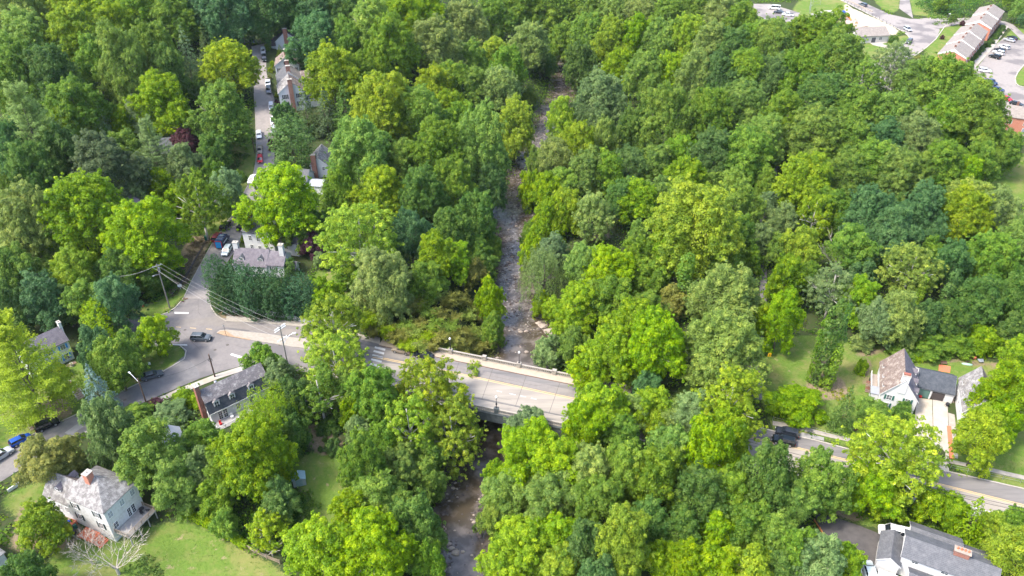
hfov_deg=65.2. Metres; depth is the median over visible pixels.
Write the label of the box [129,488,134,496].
window
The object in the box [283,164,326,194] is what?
cottage
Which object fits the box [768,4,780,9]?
parked van
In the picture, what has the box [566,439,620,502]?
broadleaf tree
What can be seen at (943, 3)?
broadleaf tree
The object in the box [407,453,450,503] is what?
broadleaf tree
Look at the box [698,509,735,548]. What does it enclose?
broadleaf tree
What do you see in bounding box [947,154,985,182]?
broadleaf tree
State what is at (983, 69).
parked car
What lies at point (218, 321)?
dark lane
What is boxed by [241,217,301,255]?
mill house
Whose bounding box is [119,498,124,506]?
window
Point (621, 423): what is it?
broadleaf tree
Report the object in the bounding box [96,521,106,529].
window
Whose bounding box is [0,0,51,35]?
broadleaf tree
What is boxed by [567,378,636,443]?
broadleaf tree
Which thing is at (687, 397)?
broadleaf tree
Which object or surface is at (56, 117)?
broadleaf tree
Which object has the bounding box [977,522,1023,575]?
broadleaf tree
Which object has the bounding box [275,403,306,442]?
broadleaf tree
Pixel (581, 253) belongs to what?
broadleaf tree
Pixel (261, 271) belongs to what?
cypress tree
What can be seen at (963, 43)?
apartment row
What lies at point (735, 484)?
broadleaf tree
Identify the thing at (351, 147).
broadleaf tree
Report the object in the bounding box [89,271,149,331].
broadleaf tree
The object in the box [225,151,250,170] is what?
brush
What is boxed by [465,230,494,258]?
broadleaf tree
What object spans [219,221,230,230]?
parked suv
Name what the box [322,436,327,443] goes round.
bush
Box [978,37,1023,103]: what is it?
parking lot
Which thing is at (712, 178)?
broadleaf tree
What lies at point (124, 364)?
broadleaf tree
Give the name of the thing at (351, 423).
broadleaf tree
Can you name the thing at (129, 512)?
door
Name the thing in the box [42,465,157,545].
hipped house
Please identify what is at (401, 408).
sycamore tree
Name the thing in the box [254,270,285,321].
cypress tree
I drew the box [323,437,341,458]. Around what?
bush
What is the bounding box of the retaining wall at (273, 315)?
[224,307,310,322]
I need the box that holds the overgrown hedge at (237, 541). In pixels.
[180,507,249,549]
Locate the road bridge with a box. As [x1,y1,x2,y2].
[382,338,641,442]
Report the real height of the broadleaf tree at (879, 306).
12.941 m
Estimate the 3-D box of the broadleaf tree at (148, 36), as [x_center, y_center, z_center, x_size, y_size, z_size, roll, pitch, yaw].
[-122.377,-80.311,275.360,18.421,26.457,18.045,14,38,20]
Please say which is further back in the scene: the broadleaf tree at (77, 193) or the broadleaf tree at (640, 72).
the broadleaf tree at (640, 72)
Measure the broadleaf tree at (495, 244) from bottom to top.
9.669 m
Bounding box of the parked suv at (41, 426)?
[33,417,59,432]
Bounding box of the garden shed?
[291,470,305,486]
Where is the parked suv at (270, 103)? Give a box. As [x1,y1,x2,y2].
[268,101,273,110]
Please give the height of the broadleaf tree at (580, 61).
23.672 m
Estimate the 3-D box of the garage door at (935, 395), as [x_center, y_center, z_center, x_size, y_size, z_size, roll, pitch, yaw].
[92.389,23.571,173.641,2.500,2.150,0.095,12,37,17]
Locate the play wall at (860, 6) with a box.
[848,0,872,11]
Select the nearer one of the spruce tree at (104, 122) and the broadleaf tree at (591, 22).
the spruce tree at (104, 122)
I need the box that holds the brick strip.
[947,426,953,458]
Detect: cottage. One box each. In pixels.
[232,240,299,276]
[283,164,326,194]
[309,144,330,178]
[865,348,919,413]
[952,366,991,431]
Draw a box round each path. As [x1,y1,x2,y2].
[748,82,851,399]
[871,38,892,48]
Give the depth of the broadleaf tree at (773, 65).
279.53 m
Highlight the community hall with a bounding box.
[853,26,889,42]
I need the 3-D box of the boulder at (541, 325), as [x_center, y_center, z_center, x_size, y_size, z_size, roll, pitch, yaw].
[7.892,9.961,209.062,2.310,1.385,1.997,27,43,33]
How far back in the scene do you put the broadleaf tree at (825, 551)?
132.00 m
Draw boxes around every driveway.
[914,398,932,449]
[933,400,948,471]
[948,413,957,458]
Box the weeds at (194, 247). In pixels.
[169,234,210,296]
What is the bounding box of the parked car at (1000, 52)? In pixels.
[992,49,1004,54]
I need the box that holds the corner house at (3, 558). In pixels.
[0,548,7,567]
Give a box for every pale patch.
[65,423,82,434]
[799,432,823,440]
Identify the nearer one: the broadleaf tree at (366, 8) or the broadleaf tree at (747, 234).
the broadleaf tree at (747, 234)
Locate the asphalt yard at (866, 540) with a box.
[815,514,897,575]
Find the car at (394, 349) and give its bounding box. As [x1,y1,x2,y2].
[391,345,410,355]
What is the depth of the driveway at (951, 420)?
168.33 m
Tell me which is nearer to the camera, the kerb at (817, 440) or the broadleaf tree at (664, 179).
the kerb at (817, 440)
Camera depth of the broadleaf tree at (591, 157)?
239.76 m
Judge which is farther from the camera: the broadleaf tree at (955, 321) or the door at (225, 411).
the broadleaf tree at (955, 321)
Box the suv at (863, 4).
[858,2,867,6]
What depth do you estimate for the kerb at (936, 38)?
355.73 m
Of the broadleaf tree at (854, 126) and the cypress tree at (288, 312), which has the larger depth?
the broadleaf tree at (854, 126)
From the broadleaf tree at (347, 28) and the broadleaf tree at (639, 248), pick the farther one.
the broadleaf tree at (347, 28)
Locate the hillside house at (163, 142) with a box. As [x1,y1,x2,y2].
[148,126,193,164]
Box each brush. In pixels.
[123,554,163,575]
[186,488,313,550]
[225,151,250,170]
[287,493,321,538]
[452,337,499,357]
[854,505,980,548]
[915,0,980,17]
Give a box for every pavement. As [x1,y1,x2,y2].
[152,366,243,402]
[226,316,379,343]
[295,366,336,376]
[379,340,631,393]
[391,382,642,437]
[642,435,1018,522]
[773,421,887,450]
[949,460,1023,478]
[974,26,1007,66]
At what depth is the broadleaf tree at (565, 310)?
189.29 m
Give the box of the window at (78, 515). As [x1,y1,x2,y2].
[75,512,84,520]
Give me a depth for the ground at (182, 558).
179.56 m
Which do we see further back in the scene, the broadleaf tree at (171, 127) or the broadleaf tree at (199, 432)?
the broadleaf tree at (171, 127)
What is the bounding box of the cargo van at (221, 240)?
[214,234,229,248]
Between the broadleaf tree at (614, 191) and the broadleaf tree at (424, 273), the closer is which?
the broadleaf tree at (424, 273)
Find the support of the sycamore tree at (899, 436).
on the ground at (182, 558)
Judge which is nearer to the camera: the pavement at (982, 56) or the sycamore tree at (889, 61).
the sycamore tree at (889, 61)
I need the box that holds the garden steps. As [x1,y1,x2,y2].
[72,388,84,399]
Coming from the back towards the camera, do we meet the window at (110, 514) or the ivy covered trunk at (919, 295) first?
the ivy covered trunk at (919, 295)
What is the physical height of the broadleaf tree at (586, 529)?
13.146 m
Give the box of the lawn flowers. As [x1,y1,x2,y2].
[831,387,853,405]
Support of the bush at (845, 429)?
on the ground at (182, 558)
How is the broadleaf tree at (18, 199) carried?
on the ground at (182, 558)
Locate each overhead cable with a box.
[160,272,277,337]
[739,442,1023,511]
[744,440,1020,507]
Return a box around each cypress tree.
[198,253,232,314]
[213,264,240,314]
[223,258,254,315]
[231,263,264,321]
[247,264,273,314]
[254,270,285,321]
[266,266,294,320]
[276,276,305,320]
[287,270,312,319]
[302,281,321,310]
[811,363,821,383]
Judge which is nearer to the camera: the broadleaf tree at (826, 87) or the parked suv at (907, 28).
the broadleaf tree at (826, 87)
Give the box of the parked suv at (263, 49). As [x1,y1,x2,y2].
[261,46,265,53]
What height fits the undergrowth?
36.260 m
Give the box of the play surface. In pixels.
[839,17,867,26]
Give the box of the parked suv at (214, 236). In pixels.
[211,232,222,241]
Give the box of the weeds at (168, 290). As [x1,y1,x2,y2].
[142,264,186,301]
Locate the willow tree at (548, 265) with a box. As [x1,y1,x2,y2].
[516,244,568,311]
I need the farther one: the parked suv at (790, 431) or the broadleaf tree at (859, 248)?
the broadleaf tree at (859, 248)
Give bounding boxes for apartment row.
[938,23,987,69]
[965,4,1004,40]
[984,102,1023,136]
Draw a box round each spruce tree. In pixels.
[82,363,122,422]
[93,101,116,135]
[96,309,116,338]
[177,25,208,100]
[197,24,222,68]
[295,89,323,140]
[312,87,340,141]
[319,175,337,216]
[326,81,356,139]
[824,385,855,435]
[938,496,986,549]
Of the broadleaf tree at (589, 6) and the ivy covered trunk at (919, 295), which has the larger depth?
the broadleaf tree at (589, 6)
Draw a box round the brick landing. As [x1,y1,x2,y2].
[77,527,108,547]
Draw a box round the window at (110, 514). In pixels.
[107,509,113,518]
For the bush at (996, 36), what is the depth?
354.98 m
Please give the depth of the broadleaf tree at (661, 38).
325.55 m
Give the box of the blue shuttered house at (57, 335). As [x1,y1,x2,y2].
[16,320,73,375]
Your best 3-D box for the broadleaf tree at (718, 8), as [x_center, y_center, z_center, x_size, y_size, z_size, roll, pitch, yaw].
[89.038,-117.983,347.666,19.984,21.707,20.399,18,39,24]
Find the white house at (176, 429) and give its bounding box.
[162,425,181,443]
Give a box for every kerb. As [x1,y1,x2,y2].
[122,345,186,390]
[146,217,230,316]
[244,97,256,192]
[379,345,622,394]
[396,382,642,433]
[761,428,882,456]
[841,0,908,81]
[916,22,965,54]
[949,471,1023,488]
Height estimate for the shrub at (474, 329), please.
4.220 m
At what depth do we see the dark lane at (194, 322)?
196.99 m
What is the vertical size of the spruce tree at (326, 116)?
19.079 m
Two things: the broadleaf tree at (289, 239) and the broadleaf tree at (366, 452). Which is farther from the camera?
the broadleaf tree at (289, 239)
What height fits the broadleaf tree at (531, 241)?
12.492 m
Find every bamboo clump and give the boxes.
[354,308,380,332]
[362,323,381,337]
[363,308,391,326]
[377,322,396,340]
[384,324,414,345]
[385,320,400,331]
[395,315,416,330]
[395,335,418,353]
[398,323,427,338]
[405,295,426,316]
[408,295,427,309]
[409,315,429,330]
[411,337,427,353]
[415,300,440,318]
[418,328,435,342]
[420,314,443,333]
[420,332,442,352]
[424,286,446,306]
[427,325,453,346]
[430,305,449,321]
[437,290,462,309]
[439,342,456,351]
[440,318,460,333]
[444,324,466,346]
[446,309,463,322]
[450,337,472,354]
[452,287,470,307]
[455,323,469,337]
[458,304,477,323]
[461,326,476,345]
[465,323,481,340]
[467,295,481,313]
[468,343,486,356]
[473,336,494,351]
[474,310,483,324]
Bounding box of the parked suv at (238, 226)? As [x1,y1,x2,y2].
[236,224,242,230]
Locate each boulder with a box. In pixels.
[451,550,459,554]
[538,323,547,328]
[543,328,551,333]
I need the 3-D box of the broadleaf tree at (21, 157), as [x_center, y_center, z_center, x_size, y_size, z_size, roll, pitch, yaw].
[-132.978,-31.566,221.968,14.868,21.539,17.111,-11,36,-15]
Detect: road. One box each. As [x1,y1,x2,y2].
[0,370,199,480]
[90,299,369,377]
[370,342,1023,510]
[843,0,939,81]
[899,0,912,17]
[920,18,1023,40]
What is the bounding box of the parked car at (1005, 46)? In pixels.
[998,44,1010,48]
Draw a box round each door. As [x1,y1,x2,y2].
[126,506,132,517]
[130,502,136,513]
[217,410,223,419]
[222,408,228,417]
[295,480,303,486]
[918,389,929,397]
[930,392,944,400]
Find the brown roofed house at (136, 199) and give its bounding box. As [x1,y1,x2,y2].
[116,190,147,208]
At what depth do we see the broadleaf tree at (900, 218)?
207.18 m
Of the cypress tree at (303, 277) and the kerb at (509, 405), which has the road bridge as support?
the kerb at (509, 405)
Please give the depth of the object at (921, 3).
392.72 m
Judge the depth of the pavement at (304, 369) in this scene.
182.46 m
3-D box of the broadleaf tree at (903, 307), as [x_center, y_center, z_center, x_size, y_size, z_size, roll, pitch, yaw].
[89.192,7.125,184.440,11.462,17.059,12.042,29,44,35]
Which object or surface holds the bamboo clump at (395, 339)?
on the ground at (182, 558)
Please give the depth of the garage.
173.53 m
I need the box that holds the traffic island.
[216,329,355,350]
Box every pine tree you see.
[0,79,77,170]
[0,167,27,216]
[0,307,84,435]
[134,114,179,175]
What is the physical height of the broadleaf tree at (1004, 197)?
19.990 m
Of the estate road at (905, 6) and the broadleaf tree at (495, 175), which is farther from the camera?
the estate road at (905, 6)
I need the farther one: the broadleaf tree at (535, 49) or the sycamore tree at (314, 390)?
the broadleaf tree at (535, 49)
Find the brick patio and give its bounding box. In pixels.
[939,364,950,372]
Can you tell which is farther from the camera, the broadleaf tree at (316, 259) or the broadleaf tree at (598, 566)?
the broadleaf tree at (316, 259)
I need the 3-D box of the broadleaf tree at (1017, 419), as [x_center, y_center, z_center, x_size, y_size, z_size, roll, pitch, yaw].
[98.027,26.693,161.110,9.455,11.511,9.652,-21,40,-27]
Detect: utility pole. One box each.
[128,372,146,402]
[152,263,170,308]
[208,354,215,376]
[274,324,295,361]
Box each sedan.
[141,370,163,380]
[247,174,255,183]
[256,130,261,138]
[256,145,262,153]
[413,350,433,358]
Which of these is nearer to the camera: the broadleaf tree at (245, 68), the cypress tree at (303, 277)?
the cypress tree at (303, 277)
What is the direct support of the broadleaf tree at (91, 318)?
on the ground at (182, 558)
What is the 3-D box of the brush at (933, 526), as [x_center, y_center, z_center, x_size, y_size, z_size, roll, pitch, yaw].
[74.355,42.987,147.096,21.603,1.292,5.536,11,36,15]
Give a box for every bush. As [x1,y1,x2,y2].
[53,361,69,379]
[124,401,154,425]
[135,264,176,297]
[148,397,163,410]
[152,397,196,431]
[171,386,194,404]
[186,394,198,409]
[236,169,247,182]
[264,43,270,50]
[284,257,301,277]
[313,415,342,436]
[315,428,323,436]
[317,445,323,452]
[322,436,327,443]
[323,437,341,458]
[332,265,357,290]
[332,429,339,437]
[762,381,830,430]
[833,423,848,435]
[848,333,876,355]
[853,358,868,376]
[853,396,893,424]
[884,341,915,362]
[887,36,894,42]
[891,401,912,421]
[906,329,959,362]
[912,353,924,363]
[940,331,976,362]
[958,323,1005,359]
[979,45,985,51]
[984,41,991,47]
[989,37,995,43]
[992,33,999,39]
[1000,25,1005,31]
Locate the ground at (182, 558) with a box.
[0,0,1023,575]
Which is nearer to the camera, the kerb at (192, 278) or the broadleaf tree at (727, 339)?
the broadleaf tree at (727, 339)
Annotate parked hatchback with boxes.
[8,433,31,447]
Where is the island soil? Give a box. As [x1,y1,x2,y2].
[218,330,249,339]
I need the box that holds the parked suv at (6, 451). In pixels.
[0,446,14,459]
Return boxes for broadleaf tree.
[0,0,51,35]
[0,29,52,119]
[0,116,34,183]
[0,174,68,267]
[0,241,46,308]
[0,278,42,339]
[0,549,58,575]
[1,3,72,78]
[3,135,64,197]
[11,432,92,487]
[12,495,73,557]
[13,267,77,332]
[17,39,84,109]
[28,0,80,28]
[32,167,131,262]
[35,121,78,179]
[38,71,116,147]
[39,0,101,76]
[39,252,60,278]
[40,282,82,327]
[44,241,98,294]
[45,108,89,150]
[58,277,95,324]
[68,127,155,203]
[71,31,109,98]
[75,324,109,382]
[76,0,123,23]
[76,389,146,471]
[78,295,118,336]
[84,334,149,394]
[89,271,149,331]
[91,16,155,109]
[92,0,140,48]
[92,246,159,294]
[96,191,196,282]
[106,126,151,163]
[107,103,137,140]
[112,0,170,39]
[112,415,188,497]
[114,325,148,365]
[122,66,194,137]
[123,93,157,137]
[127,180,150,199]
[130,17,184,88]
[134,313,180,356]
[144,0,202,48]
[144,167,178,202]
[147,41,196,106]
[148,453,203,521]
[162,115,184,136]
[163,183,186,215]
[164,142,205,187]
[169,127,202,152]
[173,444,210,491]
[179,0,220,44]
[179,418,224,455]
[182,78,255,153]
[191,74,208,101]
[192,0,254,49]
[196,128,233,172]
[196,475,238,522]
[197,36,266,99]
[198,156,224,190]
[201,445,255,503]
[205,407,299,502]
[206,166,248,217]
[208,506,239,540]
[231,161,320,249]
[234,377,304,441]
[238,341,281,371]
[242,0,289,44]
[257,473,302,528]
[263,0,308,35]
[263,356,296,390]
[264,112,315,169]
[269,99,299,136]
[269,502,294,531]
[272,373,313,418]
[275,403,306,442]
[276,412,313,460]
[276,510,356,575]
[278,209,319,254]
[280,8,338,69]
[292,0,345,38]
[297,36,362,109]
[299,231,324,260]
[300,302,320,320]
[302,275,346,316]
[310,209,333,238]
[313,251,327,268]
[322,0,364,33]
[322,165,359,215]
[323,114,398,200]
[326,504,419,575]
[327,487,373,538]
[330,365,367,412]
[331,12,369,59]
[333,0,393,68]
[335,424,387,490]
[338,395,361,429]
[340,363,401,423]
[343,414,373,453]
[344,48,376,97]
[345,164,404,220]
[346,66,419,142]
[347,244,414,326]
[348,468,412,527]
[363,8,424,79]
[363,419,403,460]
[372,438,426,486]
[377,137,418,183]
[383,194,407,216]
[385,0,423,34]
[385,80,452,141]
[387,205,435,264]
[388,487,448,574]
[396,160,453,225]
[400,13,468,72]
[401,112,466,187]
[406,260,450,303]
[407,434,449,476]
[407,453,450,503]
[408,0,447,29]
[411,60,460,103]
[411,536,447,575]
[417,227,459,278]
[431,154,479,207]
[432,59,475,99]
[433,88,467,117]
[433,204,475,247]
[433,237,471,285]
[443,0,490,51]
[443,98,478,145]
[451,255,489,291]
[453,36,490,83]
[453,187,501,245]
[455,65,494,107]
[455,97,511,191]
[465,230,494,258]
[470,161,509,211]
[471,490,521,543]
[472,250,500,287]
[473,0,518,40]
[473,273,507,320]
[473,513,562,575]
[477,35,511,67]
[477,63,524,111]
[477,310,506,349]
[478,468,535,520]
[480,457,503,493]
[485,234,503,260]
[486,42,530,88]
[493,92,536,162]
[496,416,566,496]
[501,404,551,453]
[502,0,542,31]
[504,18,550,73]
[517,168,539,214]
[517,217,534,247]
[517,232,540,271]
[522,0,570,36]
[522,85,538,107]
[522,467,581,529]
[525,144,540,176]
[526,170,568,202]
[526,507,579,557]
[528,436,583,504]
[529,191,569,241]
[530,289,553,320]
[530,334,567,373]
[531,230,569,269]
[531,541,580,575]
[533,52,558,79]
[535,132,576,176]
[541,279,600,341]
[544,95,580,139]
[546,16,572,68]
[546,186,583,234]
[547,166,582,199]
[553,0,584,34]
[556,119,598,166]
[556,325,590,365]
[560,39,598,93]
[561,395,609,446]
[562,240,597,284]
[565,350,611,391]
[565,517,602,565]
[566,8,605,59]
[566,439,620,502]
[566,470,624,532]
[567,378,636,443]
[568,144,608,199]
[569,63,630,127]
[571,190,615,242]
[574,324,640,388]
[575,0,609,29]
[577,553,617,575]
[581,241,640,299]
[585,274,632,327]
[589,11,635,64]
[590,146,625,195]
[593,114,620,153]
[594,500,655,575]
[596,413,642,450]
[598,44,634,91]
[598,296,654,362]
[599,0,639,32]
[602,175,641,228]
[603,436,645,506]
[612,142,652,184]
[615,104,653,151]
[616,176,662,224]
[616,393,651,433]
[620,11,656,61]
[621,0,660,31]
[621,48,664,104]
[621,234,654,284]
[623,217,650,242]
[623,366,640,390]
[623,442,683,510]
[625,304,691,382]
[629,256,671,302]
[629,493,673,543]
[631,384,674,437]
[632,80,698,148]
[632,289,672,317]
[632,369,662,392]
[636,142,673,184]
[638,15,682,57]
[641,170,748,283]
[641,538,678,575]
[643,173,672,211]
[643,420,696,483]
[645,220,702,282]
[646,49,687,89]
[648,0,688,23]
[653,396,688,428]
[658,504,702,544]
[659,282,687,319]
[660,133,697,164]
[662,154,712,186]
[662,536,704,575]
[664,10,707,55]
[669,388,712,432]
[669,459,732,531]
[670,47,717,104]
[676,0,709,20]
[677,410,740,491]
[681,260,767,333]
[681,306,772,392]
[684,122,734,183]
[686,81,734,140]
[688,538,739,575]
[689,18,731,66]
[695,221,746,276]
[697,399,752,467]
[698,0,737,38]
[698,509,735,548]
[699,50,738,98]
[700,171,723,193]
[702,463,754,520]
[710,24,753,71]
[713,165,766,225]
[714,497,778,554]
[718,43,773,104]
[718,74,769,133]
[718,121,777,185]
[719,0,759,30]
[725,541,775,575]
[733,112,785,167]
[735,211,758,260]
[735,437,796,512]
[740,245,763,276]
[741,18,776,55]
[748,222,780,260]
[750,13,795,59]
[750,51,796,105]
[750,511,798,550]
[751,299,776,338]
[752,167,777,198]
[753,87,805,148]
[755,284,806,356]
[757,191,780,216]
[757,546,799,575]
[760,230,793,265]
[760,251,806,307]
[763,200,801,235]
[771,41,831,104]
[771,148,834,211]
[771,477,824,525]
[775,526,816,575]
[778,222,822,270]
[781,98,847,159]
[782,13,815,64]
[785,527,847,575]
[789,444,860,522]
[791,67,851,131]
[794,4,857,65]
[795,259,822,293]
[802,22,874,84]
[803,185,852,240]
[811,145,838,175]
[819,145,874,197]
[822,113,877,167]
[822,222,883,279]
[830,81,885,123]
[835,541,867,575]
[836,181,897,246]
[837,272,882,329]
[841,133,897,190]
[844,256,879,294]
[844,457,906,518]
[847,115,905,164]
[852,295,901,349]
[863,88,917,128]
[864,204,924,274]
[867,486,911,523]
[869,289,927,353]
[873,141,926,201]
[886,52,944,110]
[889,105,944,160]
[892,149,943,200]
[897,176,950,246]
[907,50,979,119]
[908,298,948,340]
[909,482,952,526]
[914,137,967,193]
[920,234,942,271]
[922,93,973,149]
[926,237,977,301]
[927,300,972,339]
[928,178,1000,246]
[931,0,953,12]
[932,72,1011,153]
[940,490,971,534]
[944,175,995,197]
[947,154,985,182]
[948,13,957,25]
[948,401,1015,478]
[950,273,1011,328]
[952,227,1023,287]
[961,139,1000,183]
[962,183,1023,240]
[963,357,1023,431]
[975,397,1023,446]
[975,509,1006,539]
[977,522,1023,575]
[979,127,1023,177]
[987,268,1023,323]
[989,214,1023,263]
[993,310,1023,347]
[993,503,1023,536]
[995,333,1023,377]
[999,0,1015,11]
[1007,0,1023,22]
[1015,13,1023,27]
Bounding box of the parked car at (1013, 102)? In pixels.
[1009,100,1023,105]
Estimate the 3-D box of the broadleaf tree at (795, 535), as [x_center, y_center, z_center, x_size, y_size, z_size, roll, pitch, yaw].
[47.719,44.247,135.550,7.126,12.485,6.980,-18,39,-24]
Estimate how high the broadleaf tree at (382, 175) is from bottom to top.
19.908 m
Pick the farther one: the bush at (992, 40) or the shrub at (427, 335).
the bush at (992, 40)
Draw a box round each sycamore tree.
[169,166,235,240]
[244,507,289,553]
[291,361,350,424]
[296,291,369,356]
[297,326,370,400]
[304,200,404,294]
[384,389,438,456]
[394,352,476,429]
[417,394,488,482]
[466,359,481,377]
[689,360,767,442]
[796,194,838,242]
[799,261,856,325]
[831,407,950,522]
[841,56,888,98]
[869,39,918,92]
[873,240,949,299]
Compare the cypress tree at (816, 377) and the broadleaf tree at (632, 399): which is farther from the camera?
the cypress tree at (816, 377)
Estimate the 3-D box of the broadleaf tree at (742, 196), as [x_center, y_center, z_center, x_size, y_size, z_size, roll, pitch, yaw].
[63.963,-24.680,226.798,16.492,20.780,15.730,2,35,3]
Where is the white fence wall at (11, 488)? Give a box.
[7,482,18,492]
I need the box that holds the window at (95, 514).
[91,511,101,518]
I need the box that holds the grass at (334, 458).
[0,184,1023,575]
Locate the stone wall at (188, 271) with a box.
[171,233,212,294]
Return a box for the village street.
[184,44,274,298]
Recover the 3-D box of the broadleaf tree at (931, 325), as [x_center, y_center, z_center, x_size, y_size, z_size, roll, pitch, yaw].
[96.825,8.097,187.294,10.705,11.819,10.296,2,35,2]
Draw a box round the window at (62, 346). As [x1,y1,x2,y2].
[58,343,67,350]
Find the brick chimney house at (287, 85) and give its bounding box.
[276,74,319,111]
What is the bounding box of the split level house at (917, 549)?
[860,521,1001,575]
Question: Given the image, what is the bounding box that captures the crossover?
[190,332,211,341]
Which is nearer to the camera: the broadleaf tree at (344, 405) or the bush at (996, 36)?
the broadleaf tree at (344, 405)
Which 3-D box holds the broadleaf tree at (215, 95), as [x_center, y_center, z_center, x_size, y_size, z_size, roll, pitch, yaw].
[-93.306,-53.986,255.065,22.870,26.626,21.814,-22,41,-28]
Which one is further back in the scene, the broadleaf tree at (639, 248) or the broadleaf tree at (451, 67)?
the broadleaf tree at (451, 67)
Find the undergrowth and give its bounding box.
[0,0,1023,575]
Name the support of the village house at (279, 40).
on the ground at (182, 558)
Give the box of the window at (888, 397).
[884,394,894,400]
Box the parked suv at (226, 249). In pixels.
[221,244,231,255]
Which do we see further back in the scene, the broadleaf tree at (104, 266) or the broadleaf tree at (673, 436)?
the broadleaf tree at (104, 266)
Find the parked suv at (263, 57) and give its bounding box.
[261,53,266,61]
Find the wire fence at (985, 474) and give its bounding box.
[950,465,1021,482]
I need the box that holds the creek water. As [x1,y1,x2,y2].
[422,39,589,575]
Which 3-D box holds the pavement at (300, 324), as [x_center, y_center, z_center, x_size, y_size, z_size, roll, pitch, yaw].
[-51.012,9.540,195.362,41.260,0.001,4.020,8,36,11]
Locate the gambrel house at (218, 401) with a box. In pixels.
[191,362,269,428]
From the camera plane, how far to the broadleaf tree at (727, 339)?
166.14 m
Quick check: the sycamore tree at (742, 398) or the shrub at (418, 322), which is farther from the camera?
the shrub at (418, 322)
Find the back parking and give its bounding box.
[754,4,799,21]
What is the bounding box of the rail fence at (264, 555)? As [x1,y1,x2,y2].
[243,545,280,563]
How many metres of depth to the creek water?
201.09 m
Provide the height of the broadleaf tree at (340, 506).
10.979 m
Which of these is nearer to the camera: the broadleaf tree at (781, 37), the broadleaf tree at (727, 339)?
the broadleaf tree at (727, 339)
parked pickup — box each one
[265,78,270,86]
[782,12,793,16]
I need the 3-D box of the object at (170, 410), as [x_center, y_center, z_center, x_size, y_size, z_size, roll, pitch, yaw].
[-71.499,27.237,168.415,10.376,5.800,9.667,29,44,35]
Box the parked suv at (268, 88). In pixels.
[266,84,271,93]
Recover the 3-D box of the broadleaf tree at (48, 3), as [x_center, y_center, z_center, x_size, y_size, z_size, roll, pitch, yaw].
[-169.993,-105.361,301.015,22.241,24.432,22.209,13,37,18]
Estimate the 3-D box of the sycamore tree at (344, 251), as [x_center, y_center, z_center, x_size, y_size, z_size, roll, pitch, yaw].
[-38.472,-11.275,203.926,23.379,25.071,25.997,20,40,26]
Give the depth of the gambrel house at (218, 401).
168.95 m
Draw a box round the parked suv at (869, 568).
[862,560,877,575]
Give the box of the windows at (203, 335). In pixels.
[190,333,205,337]
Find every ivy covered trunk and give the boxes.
[650,242,676,292]
[676,252,695,322]
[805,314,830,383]
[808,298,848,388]
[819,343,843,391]
[823,302,853,377]
[875,230,887,268]
[893,191,903,205]
[915,274,929,307]
[935,268,959,308]
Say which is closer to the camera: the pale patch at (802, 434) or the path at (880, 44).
the pale patch at (802, 434)
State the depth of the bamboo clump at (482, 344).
197.86 m
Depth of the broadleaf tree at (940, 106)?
250.77 m
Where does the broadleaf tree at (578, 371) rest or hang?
on the ground at (182, 558)
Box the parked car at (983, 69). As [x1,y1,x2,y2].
[978,67,991,72]
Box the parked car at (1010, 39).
[1003,38,1015,41]
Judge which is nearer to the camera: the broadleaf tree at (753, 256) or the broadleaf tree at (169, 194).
the broadleaf tree at (753, 256)
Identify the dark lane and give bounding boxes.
[140,317,213,327]
[214,316,574,396]
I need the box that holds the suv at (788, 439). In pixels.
[771,434,795,447]
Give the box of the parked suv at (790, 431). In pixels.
[775,426,798,438]
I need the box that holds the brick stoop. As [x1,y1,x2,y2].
[64,518,77,530]
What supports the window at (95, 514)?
in the hipped house at (97, 498)
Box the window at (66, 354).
[62,352,71,360]
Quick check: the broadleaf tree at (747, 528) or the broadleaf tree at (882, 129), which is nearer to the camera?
the broadleaf tree at (747, 528)
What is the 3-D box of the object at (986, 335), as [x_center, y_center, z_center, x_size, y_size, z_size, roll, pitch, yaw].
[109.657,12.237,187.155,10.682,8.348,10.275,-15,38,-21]
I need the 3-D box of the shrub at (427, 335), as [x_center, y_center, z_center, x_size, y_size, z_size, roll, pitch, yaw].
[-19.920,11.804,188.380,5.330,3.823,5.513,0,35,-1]
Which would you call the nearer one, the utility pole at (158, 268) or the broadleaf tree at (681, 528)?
the broadleaf tree at (681, 528)
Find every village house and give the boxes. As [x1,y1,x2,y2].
[266,26,300,49]
[274,49,300,72]
[275,60,309,83]
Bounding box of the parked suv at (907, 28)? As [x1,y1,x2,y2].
[903,25,911,31]
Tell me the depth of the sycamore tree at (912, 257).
196.36 m
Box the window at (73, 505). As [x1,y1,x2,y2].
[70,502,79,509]
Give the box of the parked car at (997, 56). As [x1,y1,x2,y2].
[988,53,1001,58]
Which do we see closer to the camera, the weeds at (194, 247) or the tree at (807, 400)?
the tree at (807, 400)
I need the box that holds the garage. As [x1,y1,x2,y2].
[915,366,956,402]
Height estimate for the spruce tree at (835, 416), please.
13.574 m
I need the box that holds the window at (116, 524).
[113,520,119,528]
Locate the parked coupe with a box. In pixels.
[257,154,262,162]
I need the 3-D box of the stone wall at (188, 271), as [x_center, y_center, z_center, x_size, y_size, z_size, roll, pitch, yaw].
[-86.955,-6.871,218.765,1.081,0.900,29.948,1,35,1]
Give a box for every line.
[174,312,188,313]
[373,357,1023,506]
[384,358,1023,504]
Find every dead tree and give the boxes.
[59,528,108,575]
[70,524,147,575]
[251,528,279,557]
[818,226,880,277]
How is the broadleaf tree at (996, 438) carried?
on the ground at (182, 558)
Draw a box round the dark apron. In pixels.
[120,356,199,405]
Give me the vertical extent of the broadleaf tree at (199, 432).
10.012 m
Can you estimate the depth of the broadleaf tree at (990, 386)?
160.44 m
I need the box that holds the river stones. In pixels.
[437,67,567,575]
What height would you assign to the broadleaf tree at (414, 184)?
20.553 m

